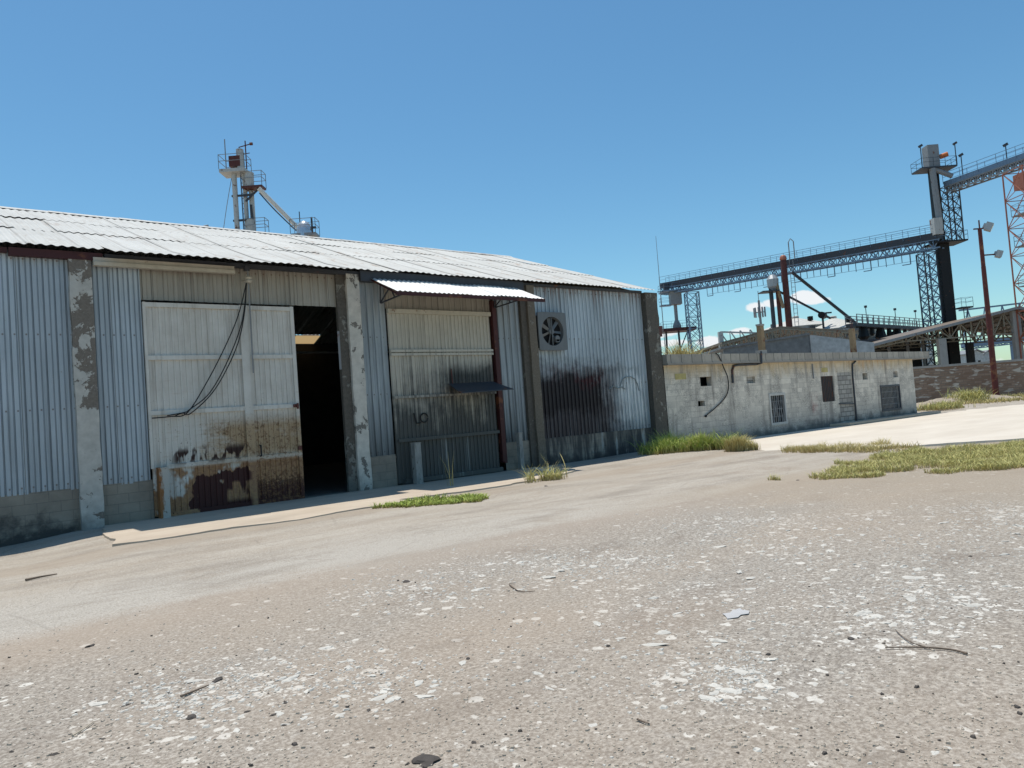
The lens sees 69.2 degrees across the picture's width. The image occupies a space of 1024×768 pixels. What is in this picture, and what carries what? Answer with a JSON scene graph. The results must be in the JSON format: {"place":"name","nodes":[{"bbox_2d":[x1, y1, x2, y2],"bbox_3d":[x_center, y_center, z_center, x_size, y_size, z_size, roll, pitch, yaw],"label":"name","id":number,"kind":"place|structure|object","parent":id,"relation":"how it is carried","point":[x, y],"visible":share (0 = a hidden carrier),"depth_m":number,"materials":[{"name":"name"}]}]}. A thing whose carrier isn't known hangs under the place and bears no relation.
{"place":"outdoors","nodes":[
{"label":"outdoors","id":0,"kind":"place"},
{"bbox_2d":[0,400,1023,767],"bbox_3d":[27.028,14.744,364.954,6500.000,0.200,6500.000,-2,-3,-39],"label":"ground","id":1,"kind":"structure","parent":0,"point":[98,590],"depth_m":6.04,"materials":[{"name":"grey concrete"}]},
{"bbox_2d":[25,573,56,580],"bbox_3d":[-6.403,2.619,10.091,0.068,0.036,0.385,-6,-3,39],"label":"stick","id":2,"kind":"object","parent":1,"relation":"on","point":[31,578],"visible":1,"depth_m":10.07,"materials":[{"name":"wood"}]},
{"bbox_2d":[71,721,93,736],"bbox_3d":[-2.572,2.068,4.460,0.016,0.014,0.204,-4,-2,4],"label":"stick","id":3,"kind":"object","parent":1,"relation":"on","point":[77,732],"visible":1,"depth_m":4.42,"materials":[{"name":"wood"}]},
{"bbox_2d":[87,701,107,705],"bbox_3d":[-2.740,2.113,4.908,0.127,0.017,0.095,-3,-3,-27],"label":"white stone","id":4,"kind":"object","parent":1,"relation":"on","point":[97,703],"visible":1,"depth_m":4.90,"materials":[{"name":"white stone"}]},
{"bbox_2d":[186,714,195,719],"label":"dark clod","id":5,"kind":"object","parent":1,"relation":"on","point":[191,716],"visible":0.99,"depth_m":4.52,"materials":[{"name":"stone"}]},
{"bbox_2d":[184,679,201,682],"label":"white stone","id":6,"kind":"object","parent":1,"relation":"on","point":[192,680],"visible":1,"depth_m":5.19,"materials":[{"name":"white stone"}]},
{"bbox_2d":[180,685,208,696],"bbox_3d":[-2.120,2.052,4.969,0.016,0.018,0.209,-6,-3,34],"label":"stick","id":7,"kind":"object","parent":1,"relation":"on","point":[185,694],"visible":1,"depth_m":4.95,"materials":[{"name":"brown wood"}]},
{"bbox_2d":[212,676,222,682],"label":"dark clod","id":8,"kind":"object","parent":1,"relation":"on","point":[217,679],"visible":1,"depth_m":5.18,"materials":[{"name":"stone"}]},
{"bbox_2d":[218,139,297,231],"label":"elevator tower","id":9,"kind":"structure","parent":1,"relation":"on","point":[235,170],"depth_m":56.59,"materials":[{"name":"metal"}]},
{"bbox_2d":[275,711,283,715],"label":"white stone","id":10,"kind":"object","parent":1,"relation":"on","point":[279,713],"visible":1,"depth_m":4.49,"materials":[{"name":"white stone"}]},
{"bbox_2d":[275,676,287,681],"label":"white stone","id":11,"kind":"object","parent":1,"relation":"on","point":[282,678],"visible":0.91,"depth_m":5.11,"materials":[{"name":"white stone"}]},
{"bbox_2d":[281,674,298,681],"bbox_3d":[-1.528,2.032,5.117,0.074,0.034,0.158,-7,1,25],"label":"white stone","id":12,"kind":"object","parent":1,"relation":"on","point":[290,678],"visible":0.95,"depth_m":5.09,"materials":[{"name":"white stone"}]},
{"bbox_2d":[289,212,319,334],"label":"dust collector","id":13,"kind":"object","parent":1,"relation":"on","point":[304,228],"visible":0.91,"depth_m":56.10,"materials":[{"name":"grey metal"}]},
{"bbox_2d":[318,645,333,649],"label":"white stone","id":14,"kind":"object","parent":1,"relation":"on","point":[325,647],"visible":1,"depth_m":5.77,"materials":[{"name":"white stone"}]},
{"bbox_2d":[0,206,668,546],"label":"warehouse","id":15,"kind":"structure","parent":1,"relation":"on","point":[115,332],"depth_m":19.14,"materials":[{"name":"metal"}]},
{"bbox_2d":[152,276,251,418],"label":"hanging cables","id":16,"kind":"object","parent":15,"relation":"hanging from","point":[248,279],"visible":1,"depth_m":17.38,"materials":[{"name":"rubber"}]},
{"bbox_2d":[142,302,304,516],"bbox_3d":[-6.643,0.512,17.394,3.460,4.800,0.200,-2,-3,-39],"label":"sliding door","id":17,"kind":"structure","parent":15,"relation":"in","point":[242,447],"depth_m":17.36,"materials":[{"name":"metal"}]},
{"bbox_2d":[243,265,253,372],"bbox_3d":[-6.295,-1.552,17.813,0.120,2.586,0.110,-2,-3,-39],"label":"hanging rod","id":18,"kind":"object","parent":15,"relation":"hanging from","point":[246,268],"visible":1,"depth_m":17.79,"materials":[{"name":"grey metal"}]},
{"bbox_2d":[386,309,502,483],"bbox_3d":[-1.846,0.273,21.307,3.530,4.800,0.180,-2,-3,-39],"label":"bay door","id":19,"kind":"structure","parent":15,"relation":"in","point":[425,345],"depth_m":21.26,"materials":[{"name":"grey metal"}]},
{"bbox_2d":[449,369,513,392],"bbox_3d":[-1.022,-0.114,21.411,1.879,0.766,1.011,-2,-3,-39],"label":"metal hood","id":20,"kind":"object","parent":15,"relation":"attached to","point":[471,387],"visible":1,"depth_m":21.38,"materials":[{"name":"metal"}]},
{"bbox_2d":[536,312,567,350],"bbox_3d":[1.262,-1.696,24.006,1.200,1.240,0.175,-2,-3,-39],"label":"exhaust fan","id":21,"kind":"object","parent":15,"relation":"attached to","point":[551,331],"visible":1,"depth_m":24.00,"materials":[{"name":"metal"}]},
{"bbox_2d":[658,326,662,336],"bbox_3d":[5.407,-1.937,27.428,0.300,0.400,0.270,-2,-3,-39],"label":"wall bracket","id":22,"kind":"object","parent":15,"relation":"attached to","point":[660,330],"depth_m":27.31,"materials":[{"name":"metal"}]},
{"bbox_2d":[102,467,575,546],"bbox_3d":[-2.821,2.877,17.653,12.609,0.500,4.104,-2,-3,-39],"label":"concrete apron","id":23,"kind":"object","parent":1,"relation":"on","point":[141,531],"visible":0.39,"depth_m":16.09,"materials":[{"name":"beige concrete"}]},
{"bbox_2d":[156,467,170,518],"bbox_3d":[-7.629,2.436,16.263,0.220,1.220,0.220,-2,-3,-39],"label":"guard post","id":24,"kind":"object","parent":23,"relation":"on","point":[163,492],"visible":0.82,"depth_m":16.19,"materials":[{"name":"white metal"}]},
{"bbox_2d":[410,442,423,483],"bbox_3d":[-2.573,2.207,20.151,0.220,1.240,0.220,-2,-3,-39],"label":"guard post","id":25,"kind":"object","parent":23,"relation":"on","point":[416,456],"visible":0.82,"depth_m":20.08,"materials":[{"name":"grey metal"}]},
{"bbox_2d":[443,456,453,485],"bbox_3d":[-1.587,2.148,18.901,0.470,0.952,0.314,-6,-3,34],"label":"dry stalk","id":26,"kind":"object","parent":23,"relation":"on","point":[449,474],"visible":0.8,"depth_m":18.84,"materials":[{"name":"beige plant"}]},
{"bbox_2d":[516,432,524,469],"bbox_3d":[0.257,2.095,22.596,0.160,1.240,0.160,-2,-3,-39],"label":"guard post","id":27,"kind":"object","parent":23,"relation":"on","point":[520,450],"visible":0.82,"depth_m":22.55,"materials":[{"name":"grey metal"}]},
{"bbox_2d":[370,694,387,700],"bbox_3d":[-0.826,1.963,4.640,0.131,0.014,0.073,-3,-3,-36],"label":"white stone","id":28,"kind":"object","parent":1,"relation":"on","point":[383,696],"visible":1,"depth_m":4.64,"materials":[{"name":"white stone"}]},
{"bbox_2d":[385,696,394,703],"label":"white stone","id":29,"kind":"object","parent":1,"relation":"on","point":[390,700],"visible":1,"depth_m":4.57,"materials":[{"name":"white stone"}]},
{"bbox_2d":[414,680,422,686],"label":"white stone","id":30,"kind":"object","parent":1,"relation":"on","point":[418,682],"visible":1,"depth_m":4.83,"materials":[{"name":"white stone"}]},
{"bbox_2d":[414,695,433,698],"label":"white stone","id":31,"kind":"object","parent":1,"relation":"on","point":[422,696],"visible":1,"depth_m":4.59,"materials":[{"name":"white stone"}]},
{"bbox_2d":[411,754,440,766],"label":"dark clod","id":32,"kind":"object","parent":1,"relation":"on","point":[427,760],"visible":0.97,"depth_m":3.71,"materials":[{"name":"stone"}]},
{"bbox_2d":[369,492,489,508],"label":"weeds","id":33,"kind":"object","parent":1,"relation":"on","point":[444,499],"visible":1,"depth_m":15.12,"materials":[{"name":"green plant"}]},
{"bbox_2d":[509,583,532,591],"bbox_3d":[0.067,2.000,7.288,0.126,0.016,0.484,-3,-3,-24],"label":"stick","id":34,"kind":"object","parent":1,"relation":"on","point":[519,590],"visible":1,"depth_m":7.14,"materials":[{"name":"wood"}]},
{"bbox_2d":[517,466,573,482],"bbox_3d":[0.730,2.187,18.632,1.727,0.506,1.099,-4,-2,-3],"label":"grass tuft","id":35,"kind":"object","parent":1,"relation":"on","point":[553,476],"visible":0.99,"depth_m":18.58,"materials":[{"name":"green plant"}]},
{"bbox_2d":[542,576,555,578],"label":"white stone","id":36,"kind":"object","parent":1,"relation":"on","point":[545,577],"visible":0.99,"depth_m":7.64,"materials":[{"name":"white stone"}]},
{"bbox_2d":[541,454,566,475],"bbox_3d":[0.970,2.111,19.477,0.758,0.692,0.885,-2,-3,-39],"label":"grass tuft","id":37,"kind":"object","parent":1,"relation":"on","point":[555,467],"visible":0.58,"depth_m":19.28,"materials":[{"name":"green plant"}]},
{"bbox_2d":[642,643,670,645],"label":"white stone","id":38,"kind":"object","parent":1,"relation":"on","point":[654,644],"visible":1,"depth_m":5.21,"materials":[{"name":"white stone"}]},
{"bbox_2d":[656,242,665,352],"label":"antenna mast","id":39,"kind":"object","parent":1,"relation":"on","point":[660,291],"visible":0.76,"depth_m":119.46,"materials":[{"name":"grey metal"}]},
{"bbox_2d":[654,630,670,634],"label":"white stone","id":40,"kind":"object","parent":1,"relation":"on","point":[660,632],"visible":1,"depth_m":5.48,"materials":[{"name":"white stone"}]},
{"bbox_2d":[658,282,696,352],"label":"transfer station","id":41,"kind":"object","parent":1,"relation":"on","point":[675,299],"visible":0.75,"depth_m":120.07,"materials":[{"name":"grey metal"}]},
{"bbox_2d":[629,428,747,455],"bbox_3d":[5.845,1.855,24.789,3.123,0.982,3.659,-2,-3,-39],"label":"grass tuft","id":42,"kind":"object","parent":1,"relation":"on","point":[667,444],"visible":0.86,"depth_m":24.46,"materials":[{"name":"green plant"}]},
{"bbox_2d":[684,291,703,351],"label":"lattice tower","id":43,"kind":"structure","parent":1,"relation":"on","point":[691,317],"depth_m":117.98,"materials":[{"name":"blue metal"}]},
{"bbox_2d":[698,694,715,699],"bbox_3d":[1.127,1.787,4.223,0.141,0.019,0.072,0,0,20],"label":"white stone","id":44,"kind":"object","parent":1,"relation":"on","point":[702,697],"visible":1,"depth_m":4.22,"materials":[{"name":"white stone"}]},
{"bbox_2d":[709,690,718,695],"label":"white stone","id":45,"kind":"object","parent":1,"relation":"on","point":[715,692],"visible":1,"depth_m":4.28,"materials":[{"name":"white stone"}]},
{"bbox_2d":[676,432,754,450],"bbox_3d":[6.681,1.885,24.535,2.842,0.698,1.188,-5,-2,7],"label":"grass tuft","id":46,"kind":"object","parent":1,"relation":"on","point":[708,439],"visible":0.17,"depth_m":24.46,"materials":[{"name":"green plant"}]},
{"bbox_2d":[709,683,722,686],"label":"white stone","id":47,"kind":"object","parent":1,"relation":"on","point":[714,685],"visible":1,"depth_m":4.39,"materials":[{"name":"white stone"}]},
{"bbox_2d":[708,638,727,642],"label":"white stone","id":48,"kind":"object","parent":1,"relation":"on","point":[717,640],"visible":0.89,"depth_m":5.19,"materials":[{"name":"white stone"}]},
{"bbox_2d":[717,687,735,692],"bbox_3d":[1.251,1.780,4.315,0.144,0.026,0.083,-8,0,23],"label":"white stone","id":49,"kind":"object","parent":1,"relation":"on","point":[728,690],"visible":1,"depth_m":4.30,"materials":[{"name":"white stone"}]},
{"bbox_2d":[723,608,748,618],"bbox_3d":[1.752,1.803,5.824,0.292,0.004,0.150,-3,-3,-34],"label":"scrap sheet","id":50,"kind":"object","parent":1,"relation":"on","point":[736,613],"visible":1,"depth_m":5.82,"materials":[{"name":"paper"}]},
{"bbox_2d":[734,688,741,694],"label":"white stone","id":51,"kind":"object","parent":1,"relation":"on","point":[739,691],"visible":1,"depth_m":4.27,"materials":[{"name":"white stone"}]},
{"bbox_2d":[729,668,748,673],"bbox_3d":[1.408,1.777,4.599,0.084,0.015,0.140,-3,-3,-28],"label":"white stone","id":52,"kind":"object","parent":1,"relation":"on","point":[738,671],"visible":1,"depth_m":4.59,"materials":[{"name":"white stone"}]},
{"bbox_2d":[720,434,760,451],"bbox_3d":[7.071,1.775,23.004,1.273,0.631,0.806,-5,-3,24],"label":"grass tuft","id":53,"kind":"object","parent":1,"relation":"on","point":[734,444],"visible":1,"depth_m":22.93,"materials":[{"name":"plant"}]},
{"bbox_2d":[717,328,779,353],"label":"steel portal","id":54,"kind":"object","parent":1,"relation":"on","point":[721,337],"visible":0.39,"depth_m":59.10,"materials":[{"name":"grey metal"}]},
{"bbox_2d":[753,295,765,323],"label":"telecom mast","id":55,"kind":"object","parent":1,"relation":"on","point":[759,312],"visible":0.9,"depth_m":140.28,"materials":[{"name":"grey metal"}]},
{"bbox_2d":[752,696,768,699],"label":"white stone","id":56,"kind":"object","parent":1,"relation":"on","point":[762,697],"visible":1,"depth_m":4.17,"materials":[{"name":"white stone"}]},
{"bbox_2d":[694,326,858,353],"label":"truss shed","id":57,"kind":"structure","parent":1,"relation":"on","point":[783,331],"depth_m":58.16,"materials":[{"name":"grey metal"}]},
{"bbox_2d":[701,333,874,353],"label":"grey shed","id":58,"kind":"structure","parent":1,"relation":"on","point":[804,343],"depth_m":50.07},
{"bbox_2d":[764,316,821,329],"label":"grain silo","id":59,"kind":"object","parent":1,"relation":"on","point":[809,321],"visible":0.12,"depth_m":108.56,"materials":[{"name":"metal"}]},
{"bbox_2d":[758,275,830,327],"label":"pipe elevator","id":60,"kind":"object","parent":1,"relation":"on","point":[772,283],"visible":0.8,"depth_m":101.15,"materials":[{"name":"metal"}]},
{"bbox_2d":[790,692,798,697],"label":"white stone","id":61,"kind":"object","parent":1,"relation":"on","point":[792,694],"visible":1,"depth_m":4.18,"materials":[{"name":"white stone"}]},
{"bbox_2d":[662,318,929,439],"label":"block building","id":62,"kind":"structure","parent":1,"relation":"on","point":[772,393],"depth_m":32.17,"materials":[{"name":"concrete"}]},
{"bbox_2d":[662,337,710,354],"bbox_3d":[6.954,-1.372,30.031,3.024,1.237,2.540,-2,-3,-39],"label":"roof weed","id":63,"kind":"object","parent":62,"relation":"on","point":[676,350],"visible":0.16,"depth_m":29.59,"materials":[{"name":"green plant"}]},
{"bbox_2d":[705,353,728,416],"bbox_3d":[8.036,0.011,29.017,1.678,2.477,0.284,-2,-3,-39],"label":"dangling cable","id":64,"kind":"object","parent":62,"relation":"hanging from","point":[727,390],"visible":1,"depth_m":29.30,"materials":[{"name":"rubber"}]},
{"bbox_2d":[768,392,787,424],"bbox_3d":[11.350,1.067,31.850,1.260,1.350,0.200,-2,-3,-39],"label":"window","id":65,"kind":"structure","parent":62,"relation":"in","point":[776,400],"depth_m":31.90,"materials":[{"name":"metal"}]},
{"bbox_2d":[837,372,854,422],"bbox_3d":[15.947,0.700,35.598,1.502,2.540,0.245,-2,-3,-39],"label":"blocked doorway","id":66,"kind":"structure","parent":62,"relation":"in","point":[846,403],"depth_m":35.55,"materials":[{"name":"concrete"}]},
{"bbox_2d":[880,384,901,411],"bbox_3d":[19.584,0.713,38.516,2.220,1.330,0.200,-2,-3,-39],"label":"window","id":67,"kind":"structure","parent":62,"relation":"in","point":[889,399],"depth_m":38.57,"materials":[{"name":"metal"}]},
{"bbox_2d":[780,239,855,326],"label":"pipe elevator","id":68,"kind":"object","parent":1,"relation":"on","point":[786,293],"visible":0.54,"depth_m":101.38,"materials":[{"name":"metal"}]},
{"bbox_2d":[810,316,875,339],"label":"grain silo","id":69,"kind":"object","parent":1,"relation":"on","point":[835,322],"visible":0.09,"depth_m":104.88,"materials":[{"name":"metal"}]},
{"bbox_2d":[818,312,833,327],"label":"vent motor","id":70,"kind":"object","parent":69,"relation":"on","point":[822,315],"visible":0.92,"depth_m":104.09,"materials":[{"name":"metal"}]},
{"bbox_2d":[779,436,921,452],"bbox_3d":[9.692,1.688,21.047,3.519,0.398,3.989,-2,-3,-39],"label":"grass strip","id":71,"kind":"object","parent":1,"relation":"on","point":[835,448],"depth_m":20.42,"materials":[{"name":"green plant"}]},
{"bbox_2d":[853,610,872,615],"bbox_3d":[2.625,1.717,5.548,0.185,0.031,0.095,-5,4,-30],"label":"white stone","id":72,"kind":"object","parent":1,"relation":"on","point":[863,612],"visible":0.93,"depth_m":5.54,"materials":[{"name":"white stone"}]},
{"bbox_2d":[862,614,885,618],"bbox_3d":[2.652,1.708,5.441,0.179,0.017,0.094,-7,3,-4],"label":"white stone","id":73,"kind":"object","parent":1,"relation":"on","point":[872,616],"visible":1,"depth_m":5.44,"materials":[{"name":"white stone"}]},
{"bbox_2d":[746,404,1023,450],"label":"concrete yard","id":74,"kind":"structure","parent":1,"relation":"on","point":[993,424],"depth_m":27.11,"materials":[{"name":"beige concrete"}]},
{"bbox_2d":[830,411,940,425],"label":"kerb path","id":75,"kind":"structure","parent":74,"relation":"on","point":[883,418],"depth_m":36.51,"materials":[{"name":"grey concrete"}]},
{"bbox_2d":[844,305,928,339],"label":"hopper catwalk","id":76,"kind":"object","parent":1,"relation":"on","point":[863,334],"visible":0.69,"depth_m":102.03,"materials":[{"name":"metal"}]},
{"bbox_2d":[889,622,897,626],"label":"white stone","id":77,"kind":"object","parent":1,"relation":"on","point":[892,624],"visible":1,"depth_m":5.22,"materials":[{"name":"white stone"}]},
{"bbox_2d":[767,438,1023,480],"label":"grass patch","id":78,"kind":"object","parent":1,"relation":"on","point":[1001,455],"visible":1,"depth_m":15.57,"materials":[{"name":"green plant"}]},
{"bbox_2d":[858,334,944,366],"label":"dark shed","id":79,"kind":"structure","parent":1,"relation":"on","point":[917,363],"depth_m":92.02,"materials":[{"name":"metal"}]},
{"bbox_2d":[906,597,915,601],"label":"white stone","id":80,"kind":"object","parent":1,"relation":"on","point":[911,599],"visible":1,"depth_m":5.80,"materials":[{"name":"white stone"}]},
{"bbox_2d":[902,576,924,578],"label":"white stone","id":81,"kind":"object","parent":1,"relation":"on","point":[912,577],"visible":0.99,"depth_m":6.47,"materials":[{"name":"white stone"}]},
{"bbox_2d":[885,629,967,654],"bbox_3d":[2.555,1.674,4.768,0.321,0.016,0.572,-4,-2,-16],"label":"stick","id":82,"kind":"object","parent":1,"relation":"on","point":[922,646],"visible":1,"depth_m":4.71,"materials":[{"name":"wood"}]},
{"bbox_2d":[920,340,933,365],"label":"grain silo","id":83,"kind":"object","parent":1,"relation":"on","point":[930,356],"visible":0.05,"depth_m":109.07,"materials":[{"name":"metal"}]},
{"bbox_2d":[911,141,973,365],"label":"bucket elevator","id":84,"kind":"object","parent":1,"relation":"on","point":[931,167],"visible":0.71,"depth_m":90.67,"materials":[{"name":"black metal"}]},
{"bbox_2d":[659,224,943,296],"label":"conveyor bridge","id":85,"kind":"structure","parent":84,"relation":"attached to","point":[871,249],"depth_m":101.82,"materials":[{"name":"metal"}]},
{"bbox_2d":[942,143,1023,193],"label":"conveyor bridge","id":86,"kind":"structure","parent":84,"relation":"attached to","point":[1006,164],"depth_m":86.60,"materials":[{"name":"grey metal"}]},
{"bbox_2d":[917,398,975,410],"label":"grass tuft","id":87,"kind":"object","parent":1,"relation":"on","point":[942,405],"visible":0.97,"depth_m":46.33,"materials":[{"name":"green plant"}]},
{"bbox_2d":[873,306,1023,364],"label":"canopy shed","id":88,"kind":"structure","parent":1,"relation":"on","point":[1004,322],"depth_m":77.96,"materials":[{"name":"grey metal"}]},
{"bbox_2d":[913,359,1023,402],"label":"brick wall","id":89,"kind":"structure","parent":1,"relation":"on","point":[932,382],"depth_m":62.95,"materials":[{"name":"brown brick"}]},
{"bbox_2d":[916,393,1021,406],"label":"earth mound","id":90,"kind":"object","parent":1,"relation":"on","point":[946,399],"visible":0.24,"depth_m":56.87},
{"bbox_2d":[940,386,997,400],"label":"grass tuft","id":91,"kind":"object","parent":90,"relation":"on","point":[970,395],"visible":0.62,"depth_m":56.37,"materials":[{"name":"green plant"}]},
{"bbox_2d":[960,603,978,606],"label":"white stone","id":92,"kind":"object","parent":1,"relation":"on","point":[968,605],"visible":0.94,"depth_m":5.54,"materials":[{"name":"white stone"}]},
{"bbox_2d":[960,349,984,362],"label":"shed","id":93,"kind":"structure","parent":1,"relation":"on","point":[978,355],"depth_m":150.09,"materials":[{"name":"grey metal"}]},
{"bbox_2d":[922,394,1023,404],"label":"grass tuft","id":94,"kind":"object","parent":1,"relation":"on","point":[984,401],"visible":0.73,"depth_m":53.37,"materials":[{"name":"green plant"}]},
{"bbox_2d":[983,350,989,361],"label":"shed","id":95,"kind":"structure","parent":1,"relation":"on","point":[986,356],"depth_m":160.06,"materials":[{"name":"grey metal"}]},
{"bbox_2d":[973,220,1002,394],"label":"floodlight mast","id":96,"kind":"object","parent":1,"relation":"on","point":[987,226],"visible":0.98,"depth_m":60.05,"materials":[{"name":"brown metal"}]},
{"bbox_2d":[958,302,1023,359],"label":"pipe rack","id":97,"kind":"object","parent":1,"relation":"on","point":[976,345],"visible":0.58,"depth_m":119.96,"materials":[{"name":"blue metal"}]},
{"bbox_2d":[991,645,1002,647],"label":"white stone","id":98,"kind":"object","parent":1,"relation":"on","point":[997,646],"visible":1,"depth_m":4.65,"materials":[{"name":"white stone"}]},
{"bbox_2d":[1001,392,1023,396],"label":"grass tuft","id":99,"kind":"object","parent":1,"relation":"on","point":[1014,394],"visible":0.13,"depth_m":59.44,"materials":[{"name":"green plant"}]},
{"bbox_2d":[1002,164,1023,358],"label":"lattice tower","id":100,"kind":"structure","parent":1,"relation":"on","point":[1018,181],"depth_m":77.54,"materials":[{"name":"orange metal"}]},
{"bbox_2d":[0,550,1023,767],"bbox_3d":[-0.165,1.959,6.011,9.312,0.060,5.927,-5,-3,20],"label":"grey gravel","id":101,"kind":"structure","parent":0,"point":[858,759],"depth_m":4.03,"materials":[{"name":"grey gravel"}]},
{"bbox_2d":[0,0,1023,361],"label":"sky","id":102,"kind":"structure","parent":0,"point":[581,136],"materials":[{"name":"blue"}]},
{"bbox_2d":[72,500,1023,767],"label":"white gravel","id":103,"kind":"structure","parent":0,"point":[276,688],"depth_m":5.19,"materials":[{"name":"white gravel"}]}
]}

